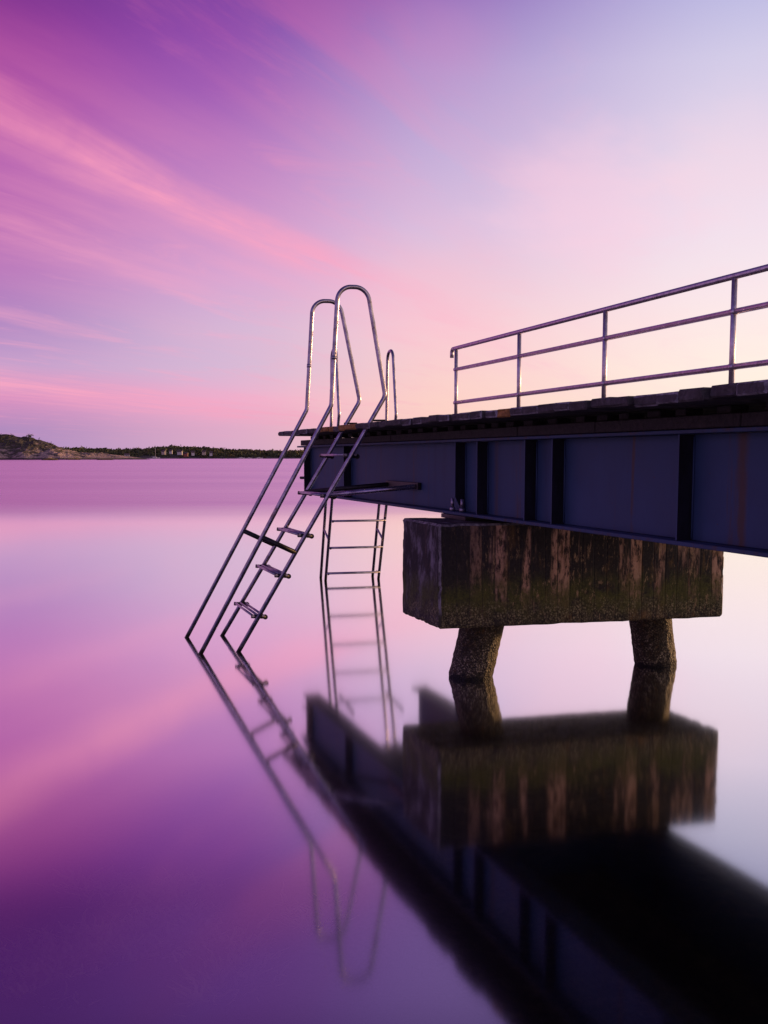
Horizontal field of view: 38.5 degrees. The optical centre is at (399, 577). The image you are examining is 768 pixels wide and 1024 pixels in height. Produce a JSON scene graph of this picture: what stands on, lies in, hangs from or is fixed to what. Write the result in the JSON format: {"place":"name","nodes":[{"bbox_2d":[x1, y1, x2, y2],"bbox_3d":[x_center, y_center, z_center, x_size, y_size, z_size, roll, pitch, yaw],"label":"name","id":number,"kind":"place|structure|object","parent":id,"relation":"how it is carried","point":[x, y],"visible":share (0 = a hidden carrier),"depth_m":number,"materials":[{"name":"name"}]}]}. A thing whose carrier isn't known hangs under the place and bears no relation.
{"place":"outdoors","nodes":[
{"label":"outdoors","id":0,"kind":"place"},
{"bbox_2d":[0,434,149,459],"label":"rocky island","id":1,"kind":"structure","parent":0,"point":[18,448],"depth_m":664.05,"materials":[{"name":"stone"}]},
{"bbox_2d":[0,434,63,451],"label":"heather scrub","id":2,"kind":"object","parent":1,"relation":"on","point":[51,444],"visible":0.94,"depth_m":672.94,"materials":[{"name":"green plant"}]},
{"bbox_2d":[136,454,300,458],"bbox_3d":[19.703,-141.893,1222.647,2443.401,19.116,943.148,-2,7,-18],"label":"hills","id":3,"kind":"structure","parent":0,"point":[173,456],"depth_m":1080.84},
{"bbox_2d":[177,450,182,454],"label":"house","id":4,"kind":"structure","parent":3,"relation":"on","point":[179,452],"depth_m":1067.60,"materials":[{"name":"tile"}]},
{"bbox_2d":[62,444,303,458],"bbox_3d":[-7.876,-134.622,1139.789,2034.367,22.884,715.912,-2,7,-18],"label":"distant forest","id":5,"kind":"object","parent":3,"relation":"on","point":[216,452],"visible":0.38,"depth_m":1111.83,"materials":[{"name":"green plant"}]},
{"bbox_2d":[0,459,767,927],"bbox_3d":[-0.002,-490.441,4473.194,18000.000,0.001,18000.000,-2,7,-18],"label":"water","id":6,"kind":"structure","parent":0,"point":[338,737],"depth_m":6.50,"materials":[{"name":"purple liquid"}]},
{"bbox_2d":[278,379,767,680],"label":"pier","id":7,"kind":"structure","parent":6,"relation":"in","point":[641,514],"depth_m":7.57,"materials":[{"name":"blue metal"}]},
{"bbox_2d":[184,285,420,653],"bbox_3d":[-1.031,-0.621,9.294,2.105,3.622,1.321,-2,7,-18],"label":"bathing ladder","id":8,"kind":"object","parent":7,"relation":"attached to","point":[387,486],"visible":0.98,"depth_m":9.21,"materials":[{"name":"metal"}]},
{"bbox_2d":[319,349,396,580],"bbox_3d":[-0.504,-1.078,13.844,0.751,3.529,2.063,-2,7,-15],"label":"bathing ladder","id":9,"kind":"object","parent":7,"relation":"attached to","point":[376,520],"visible":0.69,"depth_m":14.04,"materials":[{"name":"metal"}]},
{"bbox_2d":[450,264,767,413],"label":"railing","id":10,"kind":"object","parent":7,"relation":"on","point":[732,366],"visible":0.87,"depth_m":9.18,"materials":[{"name":"metal"}]},
{"bbox_2d":[0,0,767,450],"label":"sky","id":11,"kind":"structure","parent":0,"point":[182,182],"materials":[{"name":"purple"}]}
]}

